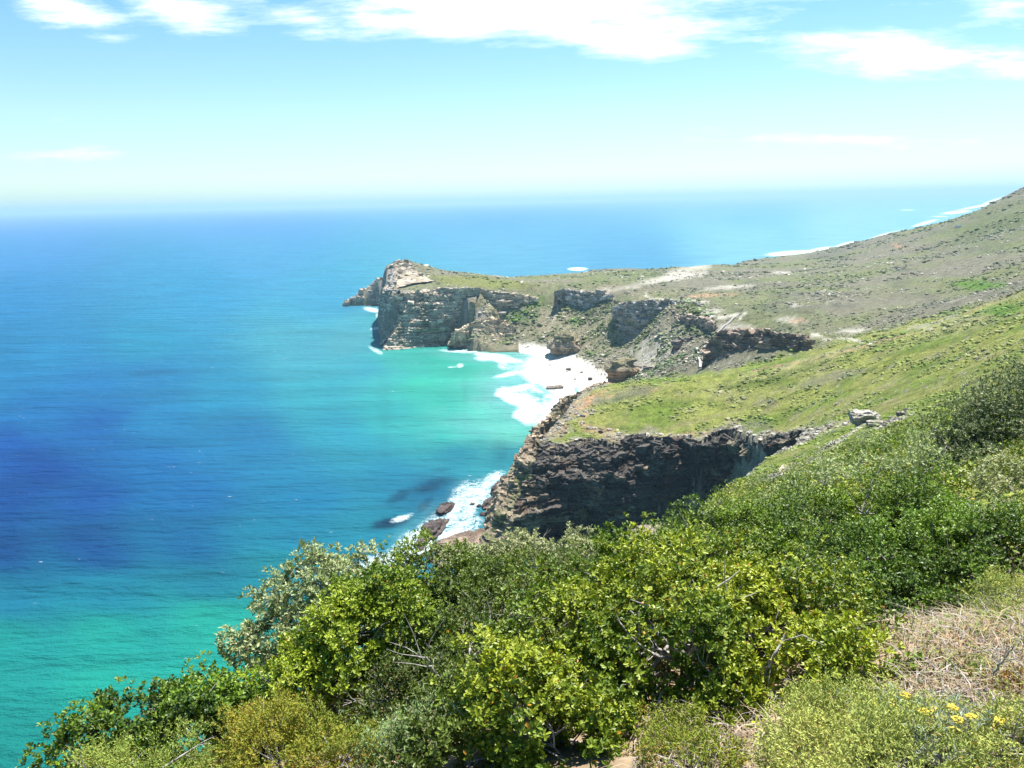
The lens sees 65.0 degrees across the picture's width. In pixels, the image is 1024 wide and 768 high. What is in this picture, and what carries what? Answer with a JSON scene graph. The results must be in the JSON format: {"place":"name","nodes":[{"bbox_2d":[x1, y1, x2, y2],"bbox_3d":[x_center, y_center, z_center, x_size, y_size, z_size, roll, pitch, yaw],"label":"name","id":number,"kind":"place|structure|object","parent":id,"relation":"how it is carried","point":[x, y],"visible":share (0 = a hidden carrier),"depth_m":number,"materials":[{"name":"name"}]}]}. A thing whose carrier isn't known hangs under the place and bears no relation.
{"place":"outdoors","nodes":[
{"label":"outdoors","id":0,"kind":"place"},
{"bbox_2d":[381,266,403,346],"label":"cape cliff","id":1,"kind":"structure","parent":0,"point":[391,282],"depth_m":1170.39,"materials":[{"name":"stone"}]},
{"bbox_2d":[385,259,443,287],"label":"cape cliff","id":2,"kind":"structure","parent":0,"point":[405,274],"depth_m":1251.90,"materials":[{"name":"stone"}]},
{"bbox_2d":[380,283,538,349],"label":"cape cliff","id":3,"kind":"structure","parent":0,"point":[426,317],"depth_m":1151.54,"materials":[{"name":"stone"}]},
{"bbox_2d":[447,294,516,349],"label":"spur cliff","id":4,"kind":"structure","parent":0,"point":[460,337],"depth_m":1134.14,"materials":[{"name":"stone"}]},
{"bbox_2d":[0,193,1009,767],"bbox_3d":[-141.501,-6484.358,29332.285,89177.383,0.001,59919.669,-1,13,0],"label":"sea","id":5,"kind":"structure","parent":0,"point":[206,417],"depth_m":857.80,"materials":[{"name":"liquid"}]},
{"bbox_2d":[421,518,449,538],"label":"surf rock","id":6,"kind":"object","parent":5,"relation":"in","point":[436,527],"visible":0.73,"depth_m":502.89,"materials":[{"name":"stone"}]},
{"bbox_2d":[436,502,454,514],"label":"surf rock","id":7,"kind":"object","parent":5,"relation":"in","point":[444,508],"visible":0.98,"depth_m":534.17,"materials":[{"name":"stone"}]},
{"bbox_2d":[482,497,493,508],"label":"surf rock","id":8,"kind":"object","parent":5,"relation":"in","point":[486,502],"visible":0.36,"depth_m":540.22,"materials":[{"name":"stone"}]},
{"bbox_2d":[546,385,563,389],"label":"surf rock","id":9,"kind":"object","parent":5,"relation":"in","point":[551,387],"visible":1,"depth_m":870.79,"materials":[{"name":"stone"}]},
{"bbox_2d":[0,0,1023,214],"label":"sky","id":10,"kind":"structure","parent":0,"point":[107,106],"materials":[{"name":"blue"}]},
{"bbox_2d":[479,381,610,546],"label":"headland cliff","id":11,"kind":"structure","parent":0,"point":[506,493],"depth_m":502.31,"materials":[{"name":"stone"}]},
{"bbox_2d":[188,187,1023,767],"bbox_3d":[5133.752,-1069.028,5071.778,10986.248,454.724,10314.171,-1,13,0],"label":"terrain","id":12,"kind":"structure","parent":0,"point":[900,387],"depth_m":713.61,"materials":[{"name":"green plant"}]},
{"bbox_2d":[15,675,206,767],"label":"leafy bush","id":13,"kind":"object","parent":12,"relation":"on","point":[96,715],"visible":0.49,"depth_m":5.91,"materials":[{"name":"green plant"}]},
{"bbox_2d":[50,714,253,767],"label":"heath shrub","id":14,"kind":"object","parent":12,"relation":"on","point":[121,760],"visible":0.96,"depth_m":5.22,"materials":[{"name":"green plant"}]},
{"bbox_2d":[132,650,313,767],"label":"leafy bush","id":15,"kind":"object","parent":12,"relation":"on","point":[214,693],"visible":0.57,"depth_m":6.21,"materials":[{"name":"green plant"}]},
{"bbox_2d":[204,675,360,767],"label":"heath shrub","id":16,"kind":"object","parent":12,"relation":"on","point":[270,711],"visible":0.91,"depth_m":5.27,"materials":[{"name":"green plant"}]},
{"bbox_2d":[213,536,396,720],"bbox_3d":[-1.992,2.762,8.127,1.434,2.354,1.647,3,13,16],"label":"coast tree","id":17,"kind":"object","parent":12,"relation":"on","point":[253,640],"visible":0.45,"depth_m":7.73,"materials":[{"name":"green plant"}]},
{"bbox_2d":[264,688,398,767],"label":"heath shrub","id":18,"kind":"object","parent":12,"relation":"on","point":[339,751],"visible":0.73,"depth_m":5.10,"materials":[{"name":"green plant"}]},
{"bbox_2d":[234,549,453,754],"bbox_3d":[-1.350,2.329,6.821,2.050,1.496,1.187,-12,17,-40],"label":"leafy bush","id":19,"kind":"object","parent":12,"relation":"on","point":[357,602],"visible":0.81,"depth_m":6.59,"materials":[{"name":"green plant"}]},
{"bbox_2d":[342,277,382,306],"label":"cape tail rocks","id":20,"kind":"object","parent":12,"relation":"on","point":[359,297],"visible":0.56,"depth_m":1622.83,"materials":[{"name":"stone"}]},
{"bbox_2d":[346,689,447,767],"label":"heath shrub","id":21,"kind":"object","parent":12,"relation":"on","point":[390,727],"visible":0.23,"depth_m":5.11,"materials":[{"name":"green plant"}]},
{"bbox_2d":[355,656,486,767],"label":"leafy bush","id":22,"kind":"object","parent":12,"relation":"on","point":[423,751],"visible":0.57,"depth_m":4.40,"materials":[{"name":"green plant"}]},
{"bbox_2d":[387,614,446,681],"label":"dead branch","id":23,"kind":"object","parent":22,"relation":"attached to","point":[429,666],"visible":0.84,"depth_m":5.73,"materials":[{"name":"grey wood"}]},
{"bbox_2d":[325,570,551,742],"bbox_3d":[-0.366,2.388,6.760,1.715,1.153,2.832,4,14,22],"label":"shady bush","id":24,"kind":"object","parent":12,"relation":"on","point":[404,673],"visible":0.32,"depth_m":6.53,"materials":[{"name":"green plant"}]},
{"bbox_2d":[367,526,509,689],"bbox_3d":[-0.762,2.626,8.669,1.605,2.096,1.858,-1,13,0],"label":"olive bush","id":25,"kind":"object","parent":12,"relation":"on","point":[436,588],"visible":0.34,"depth_m":8.58,"materials":[{"name":"green plant"}]},
{"bbox_2d":[428,528,485,551],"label":"rock shelf","id":26,"kind":"object","parent":12,"relation":"on","point":[472,536],"visible":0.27,"depth_m":486.08,"materials":[{"name":"stone"}]},
{"bbox_2d":[433,539,515,657],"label":"silver bush","id":27,"kind":"object","parent":12,"relation":"on","point":[484,550],"visible":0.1,"depth_m":10.69,"materials":[{"name":"green plant"}]},
{"bbox_2d":[467,526,568,636],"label":"silver bush","id":28,"kind":"object","parent":12,"relation":"on","point":[547,546],"visible":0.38,"depth_m":10.73,"materials":[{"name":"green plant"}]},
{"bbox_2d":[429,622,639,767],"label":"leafy bush","id":29,"kind":"object","parent":12,"relation":"on","point":[552,711],"visible":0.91,"depth_m":4.51,"materials":[{"name":"green plant"}]},
{"bbox_2d":[424,538,650,645],"bbox_3d":[0.161,2.506,8.852,2.482,1.613,2.533,4,14,21],"label":"olive bush","id":30,"kind":"object","parent":12,"relation":"on","point":[489,565],"visible":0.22,"depth_m":8.75,"materials":[{"name":"green plant"}]},
{"bbox_2d":[546,330,580,356],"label":"sea stack","id":31,"kind":"object","parent":12,"relation":"on","point":[564,342],"visible":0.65,"depth_m":1025.93,"materials":[{"name":"stone"}]},
{"bbox_2d":[551,288,613,308],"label":"bay crag","id":32,"kind":"structure","parent":12,"relation":"on","point":[583,299],"depth_m":1152.41,"materials":[{"name":"stone"}]},
{"bbox_2d":[557,521,621,577],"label":"silver bush","id":33,"kind":"object","parent":12,"relation":"on","point":[568,532],"visible":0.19,"depth_m":11.74,"materials":[{"name":"green plant"}]},
{"bbox_2d":[468,297,716,379],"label":"scrub","id":34,"kind":"object","parent":12,"relation":"on","point":[680,356],"visible":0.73,"depth_m":970.87,"materials":[{"name":"green plant"}]},
{"bbox_2d":[473,295,713,381],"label":"rubble","id":35,"kind":"object","parent":12,"relation":"on","point":[600,360],"visible":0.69,"depth_m":943.81,"materials":[{"name":"stone"}]},
{"bbox_2d":[174,430,1023,767],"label":"undergrowth","id":36,"kind":"object","parent":12,"relation":"on","point":[660,664],"visible":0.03,"depth_m":7.36,"materials":[{"name":"green plant"}]},
{"bbox_2d":[604,356,639,382],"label":"sea stack","id":37,"kind":"object","parent":12,"relation":"on","point":[617,370],"visible":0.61,"depth_m":851.39,"materials":[{"name":"stone"}]},
{"bbox_2d":[577,687,674,742],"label":"heath shrub","id":38,"kind":"object","parent":12,"relation":"on","point":[630,727],"visible":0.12,"depth_m":4.77,"materials":[{"name":"green plant"}]},
{"bbox_2d":[614,521,668,559],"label":"silver bush","id":39,"kind":"object","parent":12,"relation":"on","point":[656,525],"visible":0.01,"depth_m":13.87,"materials":[{"name":"green plant"}]},
{"bbox_2d":[626,525,660,538],"bbox_3d":[2.957,3.441,17.374,1.138,0.468,1.193,-1,13,0],"label":"boulder","id":40,"kind":"object","parent":12,"relation":"on","point":[648,527],"visible":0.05,"depth_m":17.59,"materials":[{"name":"stone"}]},
{"bbox_2d":[636,365,655,371],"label":"boulder","id":41,"kind":"object","parent":12,"relation":"on","point":[643,367],"visible":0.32,"depth_m":852.17,"materials":[{"name":"stone"}]},
{"bbox_2d":[609,298,703,335],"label":"bay crag","id":42,"kind":"structure","parent":12,"relation":"on","point":[636,317],"depth_m":978.31,"materials":[{"name":"stone"}]},
{"bbox_2d":[303,382,1023,687],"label":"scrub","id":43,"kind":"object","parent":12,"relation":"on","point":[737,486],"visible":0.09,"depth_m":65.80,"materials":[{"name":"green plant"}]},
{"bbox_2d":[603,691,757,767],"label":"heath shrub","id":44,"kind":"object","parent":12,"relation":"on","point":[673,736],"visible":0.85,"depth_m":4.30,"materials":[{"name":"green plant"}]},
{"bbox_2d":[671,335,695,350],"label":"bay crag","id":45,"kind":"structure","parent":12,"relation":"on","point":[676,344],"depth_m":854.19,"materials":[{"name":"stone"}]},
{"bbox_2d":[470,509,909,733],"bbox_3d":[1.466,1.778,6.173,3.562,1.775,3.216,-1,13,0],"label":"leafy bush","id":46,"kind":"object","parent":12,"relation":"on","point":[609,627],"visible":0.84,"depth_m":5.50,"materials":[{"name":"green plant"}]},
{"bbox_2d":[690,634,727,673],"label":"dead branch","id":47,"kind":"object","parent":46,"relation":"attached to","point":[708,670],"visible":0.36,"depth_m":5.13,"materials":[{"name":"grey wood"}]},
{"bbox_2d":[736,632,824,700],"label":"dead branch","id":48,"kind":"object","parent":46,"relation":"attached to","point":[770,663],"visible":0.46,"depth_m":5.08,"materials":[{"name":"grey wood"}]},
{"bbox_2d":[674,314,717,333],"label":"bay crag","id":49,"kind":"structure","parent":12,"relation":"on","point":[707,323],"depth_m":870.12,"materials":[{"name":"stone"}]},
{"bbox_2d":[378,217,1023,410],"bbox_3d":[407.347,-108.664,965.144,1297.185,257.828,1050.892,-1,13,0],"label":"rubble","id":50,"kind":"object","parent":12,"relation":"on","point":[831,292],"visible":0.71,"depth_m":1001.35,"materials":[{"name":"stone"}]},
{"bbox_2d":[389,187,1023,375],"bbox_3d":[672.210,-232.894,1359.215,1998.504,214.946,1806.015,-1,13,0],"label":"scrub","id":51,"kind":"object","parent":12,"relation":"on","point":[852,276],"visible":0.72,"depth_m":1087.91,"materials":[{"name":"green plant"}]},
{"bbox_2d":[648,493,787,585],"bbox_3d":[2.668,2.461,10.512,1.869,1.791,2.624,3,14,19],"label":"leafy bush","id":52,"kind":"object","parent":12,"relation":"on","point":[720,520],"visible":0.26,"depth_m":11.06,"materials":[{"name":"green plant"}]},
{"bbox_2d":[705,479,731,506],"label":"slope shrub","id":53,"kind":"object","parent":12,"relation":"on","point":[719,495],"visible":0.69,"depth_m":127.56,"materials":[{"name":"green plant"}]},
{"bbox_2d":[581,673,907,767],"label":"dry grass","id":54,"kind":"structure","parent":12,"relation":"on","point":[714,723],"depth_m":4.52,"materials":[{"name":"plant"}]},
{"bbox_2d":[736,481,765,500],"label":"slope shrub","id":55,"kind":"object","parent":12,"relation":"on","point":[747,490],"visible":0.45,"depth_m":109.49,"materials":[{"name":"green plant"}]},
{"bbox_2d":[700,328,815,368],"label":"bay crag","id":56,"kind":"structure","parent":12,"relation":"on","point":[724,342],"depth_m":714.54,"materials":[{"name":"stone"}]},
{"bbox_2d":[747,467,768,485],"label":"slope shrub","id":57,"kind":"object","parent":12,"relation":"on","point":[750,480],"visible":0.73,"depth_m":194.20,"materials":[{"name":"green plant"}]},
{"bbox_2d":[749,468,785,493],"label":"slope shrub","id":58,"kind":"object","parent":12,"relation":"on","point":[768,481],"visible":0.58,"depth_m":74.95,"materials":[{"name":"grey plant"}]},
{"bbox_2d":[748,484,793,508],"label":"slope shrub","id":59,"kind":"object","parent":12,"relation":"on","point":[764,496],"visible":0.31,"depth_m":49.31,"materials":[{"name":"green plant"}]},
{"bbox_2d":[540,327,1021,482],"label":"rubble","id":60,"kind":"object","parent":12,"relation":"on","point":[806,433],"visible":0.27,"depth_m":415.77,"materials":[{"name":"stone"}]},
{"bbox_2d":[559,287,1023,489],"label":"scrub","id":61,"kind":"object","parent":12,"relation":"on","point":[923,361],"visible":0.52,"depth_m":469.68,"materials":[{"name":"green plant"}]},
{"bbox_2d":[778,460,812,487],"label":"slope shrub","id":62,"kind":"object","parent":12,"relation":"on","point":[793,469],"visible":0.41,"depth_m":72.35,"materials":[{"name":"green plant"}]},
{"bbox_2d":[774,471,819,501],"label":"slope shrub","id":63,"kind":"object","parent":12,"relation":"on","point":[801,488],"visible":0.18,"depth_m":47.67,"materials":[{"name":"green plant"}]},
{"bbox_2d":[805,454,830,480],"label":"slope shrub","id":64,"kind":"object","parent":12,"relation":"on","point":[812,469],"visible":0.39,"depth_m":67.98,"materials":[{"name":"green plant"}]},
{"bbox_2d":[792,456,849,486],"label":"slope shrub","id":65,"kind":"object","parent":12,"relation":"on","point":[820,471],"visible":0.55,"depth_m":50.98,"materials":[{"name":"green plant"}]},
{"bbox_2d":[807,448,853,475],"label":"slope shrub","id":66,"kind":"object","parent":12,"relation":"on","point":[838,460],"visible":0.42,"depth_m":72.48,"materials":[{"name":"green plant"}]},
{"bbox_2d":[822,454,866,484],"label":"slope shrub","id":67,"kind":"object","parent":12,"relation":"on","point":[829,479],"visible":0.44,"depth_m":46.72,"materials":[{"name":"green plant"}]},
{"bbox_2d":[737,463,967,593],"bbox_3d":[4.384,1.943,10.875,3.332,1.829,2.785,-6,14,-19],"label":"leafy bush","id":68,"kind":"object","parent":12,"relation":"on","point":[842,505],"visible":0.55,"depth_m":10.96,"materials":[{"name":"green plant"}]},
{"bbox_2d":[830,440,880,469],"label":"slope shrub","id":69,"kind":"object","parent":12,"relation":"on","point":[858,451],"visible":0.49,"depth_m":61.42,"materials":[{"name":"green plant"}]},
{"bbox_2d":[846,409,881,425],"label":"boulder","id":70,"kind":"object","parent":12,"relation":"on","point":[859,417],"visible":0.77,"depth_m":285.11,"materials":[{"name":"stone"}]},
{"bbox_2d":[866,420,883,426],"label":"boulder","id":71,"kind":"object","parent":12,"relation":"on","point":[869,423],"visible":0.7,"depth_m":251.81,"materials":[{"name":"stone"}]},
{"bbox_2d":[842,437,911,481],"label":"slope shrub","id":72,"kind":"object","parent":12,"relation":"on","point":[890,461],"visible":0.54,"depth_m":20.64,"materials":[{"name":"green plant"}]},
{"bbox_2d":[860,422,896,447],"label":"slope shrub","id":73,"kind":"object","parent":12,"relation":"on","point":[879,433],"visible":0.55,"depth_m":120.28,"materials":[{"name":"green plant"}]},
{"bbox_2d":[744,660,1023,767],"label":"heath shrub","id":74,"kind":"object","parent":12,"relation":"on","point":[815,723],"visible":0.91,"depth_m":3.69,"materials":[{"name":"green plant"}]},
{"bbox_2d":[864,420,912,459],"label":"slope shrub","id":75,"kind":"object","parent":12,"relation":"on","point":[883,446],"visible":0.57,"depth_m":58.12,"materials":[{"name":"green plant"}]},
{"bbox_2d":[880,651,924,680],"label":"leafy bush","id":76,"kind":"object","parent":12,"relation":"on","point":[907,654],"visible":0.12,"depth_m":4.92,"materials":[{"name":"green plant"}]},
{"bbox_2d":[884,450,923,474],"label":"slope shrub","id":77,"kind":"object","parent":12,"relation":"on","point":[894,459],"visible":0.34,"depth_m":19.24,"materials":[{"name":"green plant"}]},
{"bbox_2d":[875,591,934,641],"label":"dead branch","id":78,"kind":"object","parent":12,"relation":"on","point":[911,629],"visible":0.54,"depth_m":5.77,"materials":[{"name":"beige wood"}]},
{"bbox_2d":[889,419,921,441],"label":"slope shrub","id":79,"kind":"object","parent":12,"relation":"on","point":[905,431],"visible":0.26,"depth_m":81.14,"materials":[{"name":"green plant"}]},
{"bbox_2d":[836,671,975,766],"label":"everlasting plant","id":80,"kind":"object","parent":12,"relation":"on","point":[905,693],"visible":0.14,"depth_m":4.00,"materials":[{"name":"green plant"}]},
{"bbox_2d":[805,489,1023,629],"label":"shady bush","id":81,"kind":"object","parent":12,"relation":"on","point":[887,565],"visible":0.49,"depth_m":8.44,"materials":[{"name":"green plant"}]},
{"bbox_2d":[896,417,938,454],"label":"slope shrub","id":82,"kind":"object","parent":12,"relation":"on","point":[910,434],"visible":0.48,"depth_m":46.71,"materials":[{"name":"green plant"}]},
{"bbox_2d":[865,587,977,627],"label":"leafy bush","id":83,"kind":"object","parent":12,"relation":"on","point":[937,600],"visible":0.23,"depth_m":6.99,"materials":[{"name":"green plant"}]},
{"bbox_2d":[910,408,937,422],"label":"slope shrub","id":84,"kind":"object","parent":12,"relation":"on","point":[922,415],"visible":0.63,"depth_m":190.87,"materials":[{"name":"green plant"}]},
{"bbox_2d":[832,557,1023,767],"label":"dry grass","id":85,"kind":"structure","parent":12,"relation":"on","point":[971,692],"depth_m":4.97,"materials":[{"name":"plant"}]},
{"bbox_2d":[897,395,961,441],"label":"slope shrub","id":86,"kind":"object","parent":12,"relation":"on","point":[932,417],"visible":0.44,"depth_m":53.93,"materials":[{"name":"green plant"}]},
{"bbox_2d":[848,683,1013,764],"bbox_3d":[2.006,1.628,3.803,0.800,0.345,0.558,-1,13,0],"label":"everlasting plant","id":87,"kind":"object","parent":12,"relation":"on","point":[951,707],"visible":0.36,"depth_m":3.79,"materials":[{"name":"green plant"}]},
{"bbox_2d":[890,426,982,484],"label":"slope shrub","id":88,"kind":"object","parent":12,"relation":"on","point":[919,458],"visible":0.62,"depth_m":16.09,"materials":[{"name":"green plant"}]},
{"bbox_2d":[885,478,987,542],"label":"leafy bush","id":89,"kind":"object","parent":12,"relation":"on","point":[943,490],"visible":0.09,"depth_m":11.81,"materials":[{"name":"green plant"}]},
{"bbox_2d":[917,445,972,494],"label":"slope shrub","id":90,"kind":"object","parent":12,"relation":"on","point":[936,467],"visible":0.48,"depth_m":14.38,"materials":[{"name":"green plant"}]},
{"bbox_2d":[939,388,961,407],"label":"slope shrub","id":91,"kind":"object","parent":12,"relation":"on","point":[953,404],"visible":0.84,"depth_m":205.44,"materials":[{"name":"green plant"}]},
{"bbox_2d":[881,689,1023,767],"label":"everlasting plant","id":92,"kind":"object","parent":12,"relation":"on","point":[971,716],"visible":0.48,"depth_m":3.61,"materials":[{"name":"green plant"}]},
{"bbox_2d":[910,352,1023,474],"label":"silver bush","id":93,"kind":"object","parent":12,"relation":"on","point":[969,424],"visible":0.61,"depth_m":17.23,"materials":[{"name":"green plant"}]},
{"bbox_2d":[930,494,1004,531],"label":"everlasting plant","id":94,"kind":"object","parent":12,"relation":"on","point":[972,499],"visible":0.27,"depth_m":10.95,"materials":[{"name":"green plant"}]},
{"bbox_2d":[947,649,1003,681],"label":"heath shrub","id":95,"kind":"object","parent":12,"relation":"on","point":[974,664],"visible":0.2,"depth_m":4.65,"materials":[{"name":"green plant"}]},
{"bbox_2d":[959,368,1000,393],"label":"slope shrub","id":96,"kind":"object","parent":12,"relation":"on","point":[976,381],"visible":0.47,"depth_m":218.60,"materials":[{"name":"green plant"}]},
{"bbox_2d":[951,618,1023,675],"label":"dead branch","id":97,"kind":"object","parent":12,"relation":"on","point":[1001,662],"visible":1,"depth_m":4.25,"materials":[{"name":"grey wood"}]},
{"bbox_2d":[955,635,1023,700],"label":"heath shrub","id":98,"kind":"object","parent":12,"relation":"on","point":[1004,673],"visible":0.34,"depth_m":4.33,"materials":[{"name":"green plant"}]},
{"bbox_2d":[957,563,1023,626],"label":"heath shrub","id":99,"kind":"object","parent":12,"relation":"on","point":[996,589],"visible":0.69,"depth_m":6.42,"materials":[{"name":"green plant"}]},
{"bbox_2d":[966,493,1023,571],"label":"leafy bush","id":100,"kind":"object","parent":12,"relation":"on","point":[1008,511],"visible":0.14,"depth_m":8.97,"materials":[{"name":"green plant"}]},
{"bbox_2d":[968,444,1023,505],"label":"silver bush","id":101,"kind":"object","parent":12,"relation":"on","point":[985,469],"visible":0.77,"depth_m":13.10,"materials":[{"name":"green plant"}]},
{"bbox_2d":[978,391,1023,444],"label":"slope shrub","id":102,"kind":"object","parent":12,"relation":"on","point":[1004,429],"visible":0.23,"depth_m":17.18,"materials":[{"name":"green plant"}]},
{"bbox_2d":[990,362,1020,384],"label":"slope shrub","id":103,"kind":"object","parent":12,"relation":"on","point":[1008,374],"visible":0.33,"depth_m":192.89,"materials":[{"name":"green plant"}]},
{"bbox_2d":[513,427,807,540],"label":"cove cliff","id":104,"kind":"structure","parent":0,"point":[589,482],"depth_m":477.42,"materials":[{"name":"stone"}]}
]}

